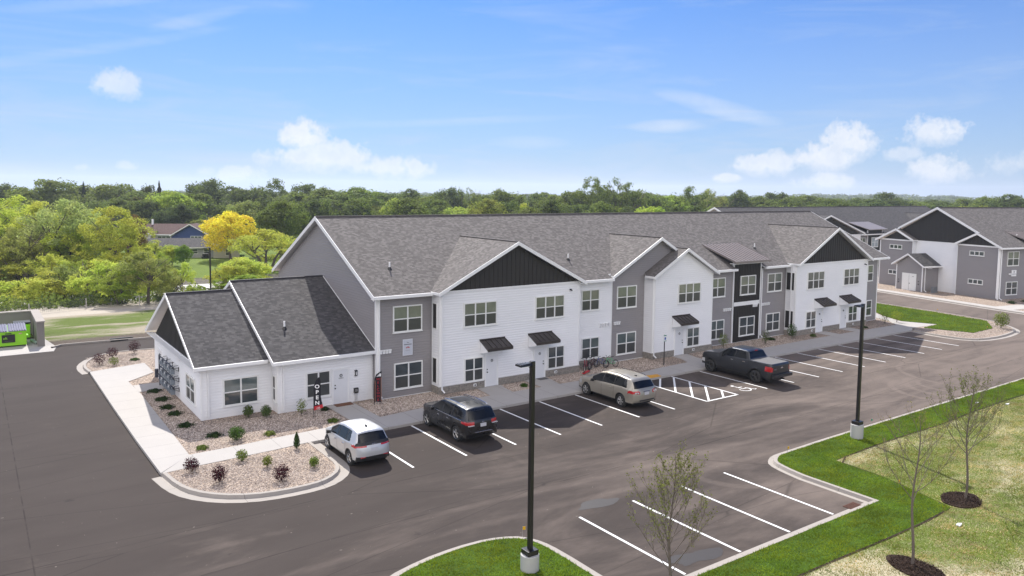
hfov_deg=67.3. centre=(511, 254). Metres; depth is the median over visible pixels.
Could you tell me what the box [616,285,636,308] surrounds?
window
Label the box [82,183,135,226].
broadleaf tree
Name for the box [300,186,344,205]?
broadleaf tree
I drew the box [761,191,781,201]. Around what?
broadleaf tree
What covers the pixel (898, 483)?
sod soil edge
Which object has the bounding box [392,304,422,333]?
window
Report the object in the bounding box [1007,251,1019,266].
window
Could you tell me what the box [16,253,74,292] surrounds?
bushy tree
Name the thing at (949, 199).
distant woods
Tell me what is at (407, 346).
wall sign
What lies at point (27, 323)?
dumpster
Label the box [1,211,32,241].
broadleaf tree
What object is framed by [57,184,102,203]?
broadleaf tree
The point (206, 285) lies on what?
river water
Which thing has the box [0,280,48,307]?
bushy tree
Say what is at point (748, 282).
window
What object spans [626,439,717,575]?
young tree
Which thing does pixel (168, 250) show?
broadleaf tree
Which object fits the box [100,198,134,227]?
broadleaf tree
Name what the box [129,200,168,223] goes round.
broadleaf tree
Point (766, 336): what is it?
shrub
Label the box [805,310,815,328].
window
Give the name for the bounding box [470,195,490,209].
broadleaf tree
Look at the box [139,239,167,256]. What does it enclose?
bushy tree
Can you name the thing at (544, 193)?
broadleaf tree
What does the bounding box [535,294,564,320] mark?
window
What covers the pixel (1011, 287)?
window
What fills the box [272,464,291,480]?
shrub
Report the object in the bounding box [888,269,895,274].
window
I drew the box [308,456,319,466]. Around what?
shrub
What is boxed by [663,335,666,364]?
parking sign
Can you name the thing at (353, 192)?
broadleaf tree
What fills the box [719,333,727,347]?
shrub
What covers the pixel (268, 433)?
shrub
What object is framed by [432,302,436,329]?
side window
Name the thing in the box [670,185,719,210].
broadleaf tree
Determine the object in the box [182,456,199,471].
shrub
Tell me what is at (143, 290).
bushy tree
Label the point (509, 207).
broadleaf tree
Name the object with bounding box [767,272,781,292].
window
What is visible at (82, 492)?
asphalt driveway
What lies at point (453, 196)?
broadleaf tree
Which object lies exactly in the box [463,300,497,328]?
window
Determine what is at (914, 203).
broadleaf tree
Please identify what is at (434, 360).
side window
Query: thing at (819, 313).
door
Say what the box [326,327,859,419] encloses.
doorstep pads
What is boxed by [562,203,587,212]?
broadleaf tree
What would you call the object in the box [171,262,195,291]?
broadleaf tree
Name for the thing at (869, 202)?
broadleaf tree
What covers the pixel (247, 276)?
bushy tree
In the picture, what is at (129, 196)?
broadleaf tree
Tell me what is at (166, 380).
gas meter bank
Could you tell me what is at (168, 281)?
bushy tree
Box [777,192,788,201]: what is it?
broadleaf tree
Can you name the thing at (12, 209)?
broadleaf tree
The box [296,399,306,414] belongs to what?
shrub
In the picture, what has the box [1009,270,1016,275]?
number sign
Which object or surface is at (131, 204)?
broadleaf tree
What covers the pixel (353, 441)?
parked car
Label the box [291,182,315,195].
broadleaf tree
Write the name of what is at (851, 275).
window
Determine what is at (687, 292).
window
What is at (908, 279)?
double door
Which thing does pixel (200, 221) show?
broadleaf tree
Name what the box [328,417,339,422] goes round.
shrub
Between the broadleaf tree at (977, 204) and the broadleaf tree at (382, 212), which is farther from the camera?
the broadleaf tree at (977, 204)
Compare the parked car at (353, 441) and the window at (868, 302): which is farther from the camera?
the window at (868, 302)
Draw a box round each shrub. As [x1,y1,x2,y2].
[92,353,106,364]
[106,347,117,357]
[108,357,118,364]
[127,340,139,352]
[146,388,162,393]
[154,396,170,401]
[158,403,175,409]
[166,410,184,416]
[176,421,194,428]
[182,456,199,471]
[196,444,208,450]
[205,431,223,437]
[210,464,227,482]
[228,426,245,439]
[235,449,247,460]
[242,405,253,417]
[260,405,271,416]
[262,430,275,436]
[262,455,272,466]
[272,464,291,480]
[293,431,299,447]
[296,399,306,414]
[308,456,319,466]
[320,406,329,410]
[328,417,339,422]
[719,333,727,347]
[760,330,770,342]
[787,323,796,336]
[880,312,891,321]
[891,310,902,321]
[993,312,1009,326]
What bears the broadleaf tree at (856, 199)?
on the ground at (95, 322)
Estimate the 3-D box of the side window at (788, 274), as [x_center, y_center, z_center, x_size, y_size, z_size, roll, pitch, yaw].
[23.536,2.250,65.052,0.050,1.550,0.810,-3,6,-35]
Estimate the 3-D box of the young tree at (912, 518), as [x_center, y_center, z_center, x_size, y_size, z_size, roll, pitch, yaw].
[13.156,7.345,25.167,2.405,5.569,2.609,2,5,21]
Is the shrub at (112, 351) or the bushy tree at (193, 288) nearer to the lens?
the shrub at (112, 351)
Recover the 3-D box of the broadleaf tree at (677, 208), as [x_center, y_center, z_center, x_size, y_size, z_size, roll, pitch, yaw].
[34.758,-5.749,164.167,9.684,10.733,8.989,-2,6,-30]
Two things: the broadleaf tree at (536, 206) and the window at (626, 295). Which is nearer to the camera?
the window at (626, 295)
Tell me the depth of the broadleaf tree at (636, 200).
227.81 m
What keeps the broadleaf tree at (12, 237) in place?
on the ground at (95, 322)
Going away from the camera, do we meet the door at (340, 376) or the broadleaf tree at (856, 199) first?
the door at (340, 376)
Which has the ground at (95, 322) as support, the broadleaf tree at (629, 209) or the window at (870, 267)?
the broadleaf tree at (629, 209)
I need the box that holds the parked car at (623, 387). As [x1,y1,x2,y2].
[579,368,655,406]
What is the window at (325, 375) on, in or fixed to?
in the office building at (278, 345)
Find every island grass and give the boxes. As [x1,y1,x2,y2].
[876,303,991,332]
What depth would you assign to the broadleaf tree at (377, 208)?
197.54 m
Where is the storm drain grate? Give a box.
[843,502,860,508]
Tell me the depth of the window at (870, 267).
72.93 m
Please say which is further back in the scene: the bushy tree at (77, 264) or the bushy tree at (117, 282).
the bushy tree at (77, 264)
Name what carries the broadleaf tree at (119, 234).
on the ground at (95, 322)
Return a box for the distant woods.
[117,190,1008,203]
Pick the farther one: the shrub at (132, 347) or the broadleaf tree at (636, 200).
the broadleaf tree at (636, 200)
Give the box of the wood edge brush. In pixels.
[117,228,298,240]
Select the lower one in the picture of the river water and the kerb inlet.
the kerb inlet
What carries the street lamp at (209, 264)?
on the ground at (95, 322)
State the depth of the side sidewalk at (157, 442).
40.87 m
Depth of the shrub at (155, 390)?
45.17 m
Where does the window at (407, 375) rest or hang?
in the apartment building at (464, 302)
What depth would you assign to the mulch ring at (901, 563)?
24.88 m
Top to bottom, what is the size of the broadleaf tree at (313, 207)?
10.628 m
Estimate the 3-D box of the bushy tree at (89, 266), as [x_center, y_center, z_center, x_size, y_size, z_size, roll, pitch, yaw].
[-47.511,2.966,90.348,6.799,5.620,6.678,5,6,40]
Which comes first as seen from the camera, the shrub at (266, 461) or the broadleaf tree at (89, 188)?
the shrub at (266, 461)
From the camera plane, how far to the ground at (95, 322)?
71.75 m
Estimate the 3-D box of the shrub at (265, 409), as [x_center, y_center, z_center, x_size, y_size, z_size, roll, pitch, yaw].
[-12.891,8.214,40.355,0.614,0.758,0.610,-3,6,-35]
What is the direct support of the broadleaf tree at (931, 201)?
on the ground at (95, 322)
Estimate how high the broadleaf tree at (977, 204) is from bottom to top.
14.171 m
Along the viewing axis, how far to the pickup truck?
50.12 m
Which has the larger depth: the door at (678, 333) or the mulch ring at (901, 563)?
the door at (678, 333)
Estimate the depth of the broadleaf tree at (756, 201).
277.59 m
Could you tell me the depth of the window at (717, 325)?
60.71 m
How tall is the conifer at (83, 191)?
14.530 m
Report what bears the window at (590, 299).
in the apartment building at (464, 302)
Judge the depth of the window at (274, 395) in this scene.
41.47 m
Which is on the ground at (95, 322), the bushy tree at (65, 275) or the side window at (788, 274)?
the bushy tree at (65, 275)
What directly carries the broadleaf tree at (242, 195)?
on the ground at (95, 322)
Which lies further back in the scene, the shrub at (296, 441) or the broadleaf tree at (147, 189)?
the broadleaf tree at (147, 189)
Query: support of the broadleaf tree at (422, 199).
on the ground at (95, 322)
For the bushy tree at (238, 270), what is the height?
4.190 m
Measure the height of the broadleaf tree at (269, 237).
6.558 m
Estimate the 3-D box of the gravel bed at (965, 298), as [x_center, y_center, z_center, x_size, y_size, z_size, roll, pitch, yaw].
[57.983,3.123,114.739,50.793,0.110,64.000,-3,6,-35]
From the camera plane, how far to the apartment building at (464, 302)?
53.92 m
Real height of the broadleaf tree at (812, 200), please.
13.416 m
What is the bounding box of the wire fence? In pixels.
[4,295,161,311]
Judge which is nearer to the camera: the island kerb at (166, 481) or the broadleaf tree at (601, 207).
the island kerb at (166, 481)
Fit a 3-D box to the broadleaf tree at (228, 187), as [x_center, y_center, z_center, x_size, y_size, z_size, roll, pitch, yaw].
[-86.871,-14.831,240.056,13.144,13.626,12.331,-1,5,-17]
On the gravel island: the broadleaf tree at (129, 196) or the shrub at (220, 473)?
the shrub at (220, 473)
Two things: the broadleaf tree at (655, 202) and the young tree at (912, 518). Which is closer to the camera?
the young tree at (912, 518)
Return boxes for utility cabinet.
[930,287,937,292]
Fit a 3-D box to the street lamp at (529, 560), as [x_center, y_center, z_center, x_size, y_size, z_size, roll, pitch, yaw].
[0.498,6.688,24.175,0.848,6.770,0.596,-3,6,-35]
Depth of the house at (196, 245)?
132.90 m
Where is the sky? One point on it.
(925, 98)
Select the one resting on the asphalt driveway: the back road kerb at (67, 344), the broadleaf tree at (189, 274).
the back road kerb at (67, 344)
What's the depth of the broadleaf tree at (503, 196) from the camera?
222.31 m
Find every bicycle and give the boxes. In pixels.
[581,357,590,371]
[588,355,597,367]
[603,355,617,367]
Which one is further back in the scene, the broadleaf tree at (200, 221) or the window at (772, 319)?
the broadleaf tree at (200, 221)
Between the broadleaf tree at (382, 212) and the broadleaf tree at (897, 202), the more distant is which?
the broadleaf tree at (897, 202)
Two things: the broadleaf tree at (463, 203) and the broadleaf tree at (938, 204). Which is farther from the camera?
the broadleaf tree at (938, 204)
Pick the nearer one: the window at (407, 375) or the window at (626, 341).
the window at (407, 375)
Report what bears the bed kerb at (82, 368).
on the asphalt driveway
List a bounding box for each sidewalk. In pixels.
[90,363,188,475]
[161,313,935,475]
[877,289,1023,311]
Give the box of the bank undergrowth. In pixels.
[0,281,223,311]
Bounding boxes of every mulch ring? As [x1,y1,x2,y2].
[886,554,945,575]
[940,491,981,508]
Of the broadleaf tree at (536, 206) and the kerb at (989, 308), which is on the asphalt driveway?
the kerb at (989, 308)
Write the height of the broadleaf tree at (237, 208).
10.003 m
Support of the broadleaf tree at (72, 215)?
on the ground at (95, 322)
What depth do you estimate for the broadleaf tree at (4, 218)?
111.27 m
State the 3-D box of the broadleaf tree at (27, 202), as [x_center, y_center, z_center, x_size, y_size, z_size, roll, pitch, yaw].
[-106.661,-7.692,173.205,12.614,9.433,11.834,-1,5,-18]
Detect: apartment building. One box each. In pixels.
[272,210,889,399]
[706,206,931,266]
[875,207,1023,299]
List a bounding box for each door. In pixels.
[157,348,161,378]
[332,367,349,404]
[484,353,498,386]
[533,347,545,378]
[674,328,683,355]
[815,309,822,332]
[839,306,846,328]
[901,272,915,290]
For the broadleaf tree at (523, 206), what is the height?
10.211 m
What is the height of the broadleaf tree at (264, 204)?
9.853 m
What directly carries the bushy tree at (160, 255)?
on the ground at (95, 322)
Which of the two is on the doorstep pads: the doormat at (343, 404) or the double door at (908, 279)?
the doormat at (343, 404)
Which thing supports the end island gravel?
on the asphalt driveway
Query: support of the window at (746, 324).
in the apartment building at (464, 302)
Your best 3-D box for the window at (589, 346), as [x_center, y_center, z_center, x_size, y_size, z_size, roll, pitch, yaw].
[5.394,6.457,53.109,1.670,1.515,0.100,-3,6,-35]
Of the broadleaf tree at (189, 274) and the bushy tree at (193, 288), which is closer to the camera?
the bushy tree at (193, 288)
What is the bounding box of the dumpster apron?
[0,338,55,356]
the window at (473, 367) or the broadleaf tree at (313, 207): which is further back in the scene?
the broadleaf tree at (313, 207)
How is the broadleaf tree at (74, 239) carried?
on the ground at (95, 322)
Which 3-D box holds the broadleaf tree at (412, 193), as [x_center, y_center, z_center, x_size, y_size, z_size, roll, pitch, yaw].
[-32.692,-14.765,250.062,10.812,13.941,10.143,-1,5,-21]
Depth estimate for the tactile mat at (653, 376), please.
50.35 m
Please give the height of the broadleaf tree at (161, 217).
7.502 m
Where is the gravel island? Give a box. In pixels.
[168,443,334,492]
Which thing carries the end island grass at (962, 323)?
on the end island gravel
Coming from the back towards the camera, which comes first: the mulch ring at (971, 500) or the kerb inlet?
the kerb inlet
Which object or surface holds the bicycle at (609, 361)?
on the gravel bed at (147, 357)
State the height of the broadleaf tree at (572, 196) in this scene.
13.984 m
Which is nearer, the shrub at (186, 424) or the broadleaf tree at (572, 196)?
the shrub at (186, 424)
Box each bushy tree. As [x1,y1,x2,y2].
[0,245,50,283]
[0,252,39,284]
[0,269,69,306]
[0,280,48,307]
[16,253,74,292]
[39,264,101,305]
[53,259,102,296]
[62,259,122,300]
[83,258,139,295]
[93,264,147,303]
[110,260,150,294]
[137,276,173,296]
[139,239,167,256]
[146,252,173,268]
[156,269,184,291]
[184,286,203,291]
[202,259,248,289]
[209,274,268,289]
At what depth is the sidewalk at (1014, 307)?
84.83 m
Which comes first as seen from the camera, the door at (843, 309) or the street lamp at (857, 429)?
the street lamp at (857, 429)
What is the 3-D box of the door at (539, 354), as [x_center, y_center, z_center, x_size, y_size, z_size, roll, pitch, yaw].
[1.757,6.952,49.469,0.980,1.990,0.100,-3,6,-35]
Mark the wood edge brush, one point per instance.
(250, 232)
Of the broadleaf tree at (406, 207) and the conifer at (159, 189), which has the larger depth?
the conifer at (159, 189)
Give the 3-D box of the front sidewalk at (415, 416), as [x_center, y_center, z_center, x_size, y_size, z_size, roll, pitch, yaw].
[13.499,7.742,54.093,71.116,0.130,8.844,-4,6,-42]
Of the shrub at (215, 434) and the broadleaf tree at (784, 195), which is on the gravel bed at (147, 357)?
the shrub at (215, 434)
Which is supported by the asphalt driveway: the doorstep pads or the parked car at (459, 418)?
the parked car at (459, 418)
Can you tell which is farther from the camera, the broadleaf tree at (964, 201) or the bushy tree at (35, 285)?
the broadleaf tree at (964, 201)
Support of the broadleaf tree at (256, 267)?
on the ground at (95, 322)
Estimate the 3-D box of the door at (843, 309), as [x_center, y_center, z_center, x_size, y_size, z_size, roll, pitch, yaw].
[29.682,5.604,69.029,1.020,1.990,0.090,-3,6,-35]
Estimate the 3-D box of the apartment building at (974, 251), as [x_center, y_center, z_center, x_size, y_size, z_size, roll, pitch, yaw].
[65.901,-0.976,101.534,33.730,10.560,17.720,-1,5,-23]
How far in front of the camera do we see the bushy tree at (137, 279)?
92.16 m
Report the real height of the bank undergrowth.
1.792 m
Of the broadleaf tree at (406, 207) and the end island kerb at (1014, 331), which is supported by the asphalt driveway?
the end island kerb at (1014, 331)
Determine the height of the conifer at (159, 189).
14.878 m
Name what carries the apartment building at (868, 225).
on the ground at (95, 322)
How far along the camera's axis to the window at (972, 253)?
90.96 m
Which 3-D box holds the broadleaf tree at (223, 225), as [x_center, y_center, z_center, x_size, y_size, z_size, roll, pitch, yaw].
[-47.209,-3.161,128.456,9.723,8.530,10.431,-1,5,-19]
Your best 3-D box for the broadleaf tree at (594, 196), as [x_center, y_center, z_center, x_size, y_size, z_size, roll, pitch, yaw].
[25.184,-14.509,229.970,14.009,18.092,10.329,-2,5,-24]
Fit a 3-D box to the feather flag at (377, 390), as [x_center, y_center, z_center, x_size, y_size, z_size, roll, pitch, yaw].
[-7.497,7.446,42.994,0.437,1.935,0.089,-1,5,-15]
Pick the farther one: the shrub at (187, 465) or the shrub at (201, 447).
the shrub at (201, 447)
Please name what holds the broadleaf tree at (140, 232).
on the ground at (95, 322)
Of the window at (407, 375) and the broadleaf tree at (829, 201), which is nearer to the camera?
the window at (407, 375)
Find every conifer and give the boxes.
[81,182,86,203]
[156,182,162,205]
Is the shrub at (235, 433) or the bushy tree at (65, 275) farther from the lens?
the bushy tree at (65, 275)
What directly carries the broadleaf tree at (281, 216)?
on the ground at (95, 322)
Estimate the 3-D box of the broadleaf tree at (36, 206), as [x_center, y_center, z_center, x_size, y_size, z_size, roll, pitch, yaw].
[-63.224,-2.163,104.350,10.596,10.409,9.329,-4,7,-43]
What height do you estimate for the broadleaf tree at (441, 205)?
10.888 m
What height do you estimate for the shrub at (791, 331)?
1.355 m
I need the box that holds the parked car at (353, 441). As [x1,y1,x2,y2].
[324,418,388,464]
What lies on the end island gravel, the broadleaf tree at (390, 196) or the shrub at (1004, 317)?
the shrub at (1004, 317)
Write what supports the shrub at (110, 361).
on the gravel bed at (147, 357)
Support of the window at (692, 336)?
in the apartment building at (464, 302)
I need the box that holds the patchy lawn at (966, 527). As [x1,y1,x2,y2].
[802,395,1023,575]
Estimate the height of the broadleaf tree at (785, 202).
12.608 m
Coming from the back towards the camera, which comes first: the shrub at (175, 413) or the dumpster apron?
the dumpster apron
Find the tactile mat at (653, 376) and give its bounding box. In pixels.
[646,374,659,377]
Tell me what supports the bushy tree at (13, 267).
on the ground at (95, 322)
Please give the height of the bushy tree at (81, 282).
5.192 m
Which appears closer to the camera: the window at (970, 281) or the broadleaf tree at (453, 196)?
the window at (970, 281)
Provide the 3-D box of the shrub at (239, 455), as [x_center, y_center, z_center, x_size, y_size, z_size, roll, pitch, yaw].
[-11.914,8.839,33.956,0.544,0.565,0.541,2,5,15]
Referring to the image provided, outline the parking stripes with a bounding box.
[389,335,957,573]
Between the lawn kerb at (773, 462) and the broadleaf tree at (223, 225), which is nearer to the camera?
the lawn kerb at (773, 462)
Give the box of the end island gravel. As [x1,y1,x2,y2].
[877,303,1012,337]
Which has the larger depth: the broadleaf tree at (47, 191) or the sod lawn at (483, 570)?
the broadleaf tree at (47, 191)
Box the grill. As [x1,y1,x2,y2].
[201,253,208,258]
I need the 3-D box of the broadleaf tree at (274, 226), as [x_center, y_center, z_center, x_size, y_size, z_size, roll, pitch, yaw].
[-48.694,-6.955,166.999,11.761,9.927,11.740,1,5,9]
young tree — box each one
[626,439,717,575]
[879,401,961,564]
[924,365,1010,497]
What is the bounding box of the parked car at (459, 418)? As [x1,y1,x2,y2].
[423,394,497,440]
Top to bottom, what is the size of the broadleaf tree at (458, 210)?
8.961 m
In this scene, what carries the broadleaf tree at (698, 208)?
on the ground at (95, 322)
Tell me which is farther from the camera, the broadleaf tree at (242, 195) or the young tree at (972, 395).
the broadleaf tree at (242, 195)
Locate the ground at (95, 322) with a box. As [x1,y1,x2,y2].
[0,224,295,345]
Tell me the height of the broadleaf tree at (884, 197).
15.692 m
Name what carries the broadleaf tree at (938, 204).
on the ground at (95, 322)
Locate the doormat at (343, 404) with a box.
[333,402,352,406]
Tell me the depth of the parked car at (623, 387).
43.78 m
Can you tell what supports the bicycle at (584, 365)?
on the gravel bed at (147, 357)
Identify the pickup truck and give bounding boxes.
[702,345,792,382]
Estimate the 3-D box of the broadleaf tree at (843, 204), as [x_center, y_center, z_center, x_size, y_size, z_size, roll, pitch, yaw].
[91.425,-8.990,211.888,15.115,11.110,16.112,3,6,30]
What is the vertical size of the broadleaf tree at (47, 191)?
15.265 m
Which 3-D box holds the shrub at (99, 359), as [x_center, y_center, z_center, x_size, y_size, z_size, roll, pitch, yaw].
[-27.913,7.033,52.035,0.871,0.835,0.855,3,5,24]
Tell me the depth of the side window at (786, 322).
65.39 m
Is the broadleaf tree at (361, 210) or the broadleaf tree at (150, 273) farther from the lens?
the broadleaf tree at (361, 210)
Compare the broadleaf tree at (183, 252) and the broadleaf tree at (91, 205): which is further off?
the broadleaf tree at (91, 205)
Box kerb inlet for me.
[110,336,132,341]
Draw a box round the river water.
[0,283,221,307]
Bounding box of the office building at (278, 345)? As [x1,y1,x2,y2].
[145,275,375,420]
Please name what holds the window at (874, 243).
in the apartment building at (868, 225)
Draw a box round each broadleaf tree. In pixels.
[0,182,29,206]
[0,194,56,245]
[0,226,49,281]
[1,201,85,254]
[1,207,25,226]
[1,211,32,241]
[2,227,67,274]
[3,177,86,208]
[9,200,53,212]
[14,198,117,263]
[35,222,104,263]
[43,203,69,214]
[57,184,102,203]
[61,199,120,225]
[69,205,156,264]
[72,216,123,263]
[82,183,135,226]
[99,237,156,283]
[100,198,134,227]
[105,251,179,303]
[118,189,160,218]
[121,198,163,219]
[126,196,143,200]
[126,214,147,247]
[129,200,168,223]
[141,183,155,197]
[144,190,207,223]
[147,209,180,223]
[161,245,179,264]
[166,203,201,223]
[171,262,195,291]
[173,244,193,263]
[184,191,226,222]
[185,178,228,214]
[186,219,208,223]
[199,211,256,259]
[214,186,273,215]
[216,185,241,202]
[217,257,273,281]
[225,199,261,228]
[227,229,296,267]
[240,177,288,198]
[244,199,276,226]
[249,199,309,255]
[256,201,297,238]
[265,191,323,222]
[290,197,339,234]
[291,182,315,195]
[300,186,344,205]
[320,186,388,214]
[321,200,358,215]
[340,198,381,215]
[364,204,382,214]
[372,192,396,207]
[377,198,410,214]
[382,197,431,214]
[396,188,420,199]
[413,195,448,214]
[422,199,452,214]
[428,186,469,212]
[440,206,474,214]
[457,188,481,209]
[466,198,507,213]
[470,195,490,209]
[484,187,526,208]
[499,201,520,213]
[507,205,540,213]
[514,203,527,212]
[523,192,552,208]
[526,192,554,200]
[532,195,573,211]
[535,199,569,212]
[555,190,595,212]
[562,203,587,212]
[576,176,612,211]
[582,200,623,212]
[596,177,631,207]
[612,182,651,211]
[621,206,641,212]
[634,192,674,209]
[634,205,664,211]
[661,194,693,211]
[661,204,686,211]
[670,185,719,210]
[686,205,709,211]
[697,188,735,206]
[725,189,749,206]
[748,195,772,206]
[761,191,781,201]
[768,196,804,206]
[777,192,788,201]
[789,196,809,206]
[799,195,824,206]
[805,197,843,206]
[831,202,853,205]
[842,196,864,205]
[849,198,892,205]
[872,192,902,204]
[885,198,910,205]
[901,200,932,208]
[917,201,964,208]
[919,199,945,204]
[952,198,979,206]
[967,195,1000,206]
[982,194,1023,206]
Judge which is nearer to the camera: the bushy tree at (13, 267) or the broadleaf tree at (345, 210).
the bushy tree at (13, 267)
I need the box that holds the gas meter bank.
[155,354,179,394]
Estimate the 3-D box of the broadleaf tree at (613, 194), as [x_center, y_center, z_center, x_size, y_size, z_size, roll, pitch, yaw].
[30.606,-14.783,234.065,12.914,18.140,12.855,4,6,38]
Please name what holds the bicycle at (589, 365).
on the gravel bed at (147, 357)
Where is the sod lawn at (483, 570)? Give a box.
[400,380,1023,575]
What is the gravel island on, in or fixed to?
on the asphalt driveway
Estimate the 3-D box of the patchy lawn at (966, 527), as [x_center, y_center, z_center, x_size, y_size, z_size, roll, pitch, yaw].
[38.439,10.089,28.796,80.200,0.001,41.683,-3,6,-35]
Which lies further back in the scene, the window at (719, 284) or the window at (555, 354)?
the window at (719, 284)
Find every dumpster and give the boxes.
[0,322,27,346]
[13,320,30,336]
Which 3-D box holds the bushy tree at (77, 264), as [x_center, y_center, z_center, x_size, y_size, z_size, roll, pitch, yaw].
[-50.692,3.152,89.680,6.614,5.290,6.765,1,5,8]
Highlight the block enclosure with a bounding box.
[0,309,44,346]
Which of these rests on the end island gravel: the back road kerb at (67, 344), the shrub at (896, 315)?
the shrub at (896, 315)
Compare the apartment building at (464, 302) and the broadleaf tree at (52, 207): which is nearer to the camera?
the apartment building at (464, 302)
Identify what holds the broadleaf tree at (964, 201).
on the ground at (95, 322)
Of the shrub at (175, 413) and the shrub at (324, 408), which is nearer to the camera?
the shrub at (175, 413)
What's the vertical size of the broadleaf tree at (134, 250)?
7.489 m
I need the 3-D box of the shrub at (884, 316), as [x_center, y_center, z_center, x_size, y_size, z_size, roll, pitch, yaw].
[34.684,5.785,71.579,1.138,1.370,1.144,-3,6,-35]
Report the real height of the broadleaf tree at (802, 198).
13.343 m
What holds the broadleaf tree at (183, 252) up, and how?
on the ground at (95, 322)
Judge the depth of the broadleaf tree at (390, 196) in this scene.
237.53 m
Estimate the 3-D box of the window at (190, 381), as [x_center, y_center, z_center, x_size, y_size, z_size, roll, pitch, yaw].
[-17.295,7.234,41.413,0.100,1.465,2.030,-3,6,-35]
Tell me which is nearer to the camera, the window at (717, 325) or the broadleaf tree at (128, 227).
the window at (717, 325)
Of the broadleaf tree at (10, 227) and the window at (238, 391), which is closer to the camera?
the window at (238, 391)
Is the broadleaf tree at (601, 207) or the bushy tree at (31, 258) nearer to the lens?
the bushy tree at (31, 258)
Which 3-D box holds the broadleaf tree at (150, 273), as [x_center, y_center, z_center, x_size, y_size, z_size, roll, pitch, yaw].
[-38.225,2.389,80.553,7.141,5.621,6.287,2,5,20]
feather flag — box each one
[313,377,322,414]
[374,371,381,404]
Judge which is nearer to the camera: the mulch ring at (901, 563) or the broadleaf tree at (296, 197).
the mulch ring at (901, 563)
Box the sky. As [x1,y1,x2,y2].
[0,0,1023,198]
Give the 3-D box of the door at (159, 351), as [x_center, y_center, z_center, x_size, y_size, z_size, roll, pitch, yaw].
[-21.986,6.854,48.053,0.090,1.920,1.080,-3,6,-35]
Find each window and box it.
[185,372,195,406]
[223,375,259,407]
[272,374,276,402]
[306,370,330,399]
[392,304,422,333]
[393,360,422,390]
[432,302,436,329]
[432,357,436,383]
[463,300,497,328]
[464,356,483,383]
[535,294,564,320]
[547,345,564,369]
[581,289,599,311]
[581,336,599,360]
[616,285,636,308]
[616,331,635,355]
[678,282,700,303]
[686,326,699,347]
[711,319,723,340]
[713,277,725,297]
[738,315,754,336]
[739,275,755,295]
[765,312,779,331]
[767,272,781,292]
[784,310,793,328]
[786,272,794,290]
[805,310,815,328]
[807,271,824,289]
[843,268,859,285]
[847,305,856,321]
[866,300,871,316]
[867,265,873,281]
[871,237,877,246]
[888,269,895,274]
[889,244,901,249]
[967,278,982,284]
[969,251,984,256]
[1005,281,1017,295]
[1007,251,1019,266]
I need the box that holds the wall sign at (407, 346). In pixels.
[403,339,412,355]
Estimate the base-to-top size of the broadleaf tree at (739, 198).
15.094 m
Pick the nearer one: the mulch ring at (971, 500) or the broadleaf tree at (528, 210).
the mulch ring at (971, 500)
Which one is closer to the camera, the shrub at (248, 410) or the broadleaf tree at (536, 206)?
the shrub at (248, 410)
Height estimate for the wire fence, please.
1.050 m
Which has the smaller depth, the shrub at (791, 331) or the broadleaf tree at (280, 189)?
the shrub at (791, 331)
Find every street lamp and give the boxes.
[204,247,211,289]
[515,360,538,573]
[850,304,864,438]
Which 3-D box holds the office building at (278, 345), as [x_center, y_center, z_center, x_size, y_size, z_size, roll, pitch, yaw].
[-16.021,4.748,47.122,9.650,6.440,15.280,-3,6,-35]
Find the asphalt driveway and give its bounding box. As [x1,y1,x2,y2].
[0,292,1023,575]
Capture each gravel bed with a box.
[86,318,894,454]
[877,267,1023,310]
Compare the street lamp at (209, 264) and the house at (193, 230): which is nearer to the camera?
the street lamp at (209, 264)
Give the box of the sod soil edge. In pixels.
[798,394,1023,575]
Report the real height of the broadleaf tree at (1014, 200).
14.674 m
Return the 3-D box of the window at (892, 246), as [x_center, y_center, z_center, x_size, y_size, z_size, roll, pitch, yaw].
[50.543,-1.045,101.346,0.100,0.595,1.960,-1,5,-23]
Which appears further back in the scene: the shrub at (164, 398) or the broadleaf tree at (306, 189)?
the broadleaf tree at (306, 189)
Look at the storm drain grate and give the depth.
30.07 m
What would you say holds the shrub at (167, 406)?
on the gravel bed at (147, 357)
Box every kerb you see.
[51,337,151,347]
[77,348,154,374]
[152,442,349,502]
[391,378,1023,575]
[877,290,1023,314]
[877,302,1019,340]
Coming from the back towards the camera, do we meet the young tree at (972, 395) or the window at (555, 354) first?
the window at (555, 354)
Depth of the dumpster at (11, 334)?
57.91 m
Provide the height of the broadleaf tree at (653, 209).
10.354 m
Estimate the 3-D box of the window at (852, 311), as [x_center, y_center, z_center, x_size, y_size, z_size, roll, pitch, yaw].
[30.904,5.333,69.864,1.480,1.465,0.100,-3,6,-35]
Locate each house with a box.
[124,219,209,242]
[147,238,240,257]
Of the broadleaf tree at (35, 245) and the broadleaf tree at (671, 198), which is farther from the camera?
the broadleaf tree at (671, 198)

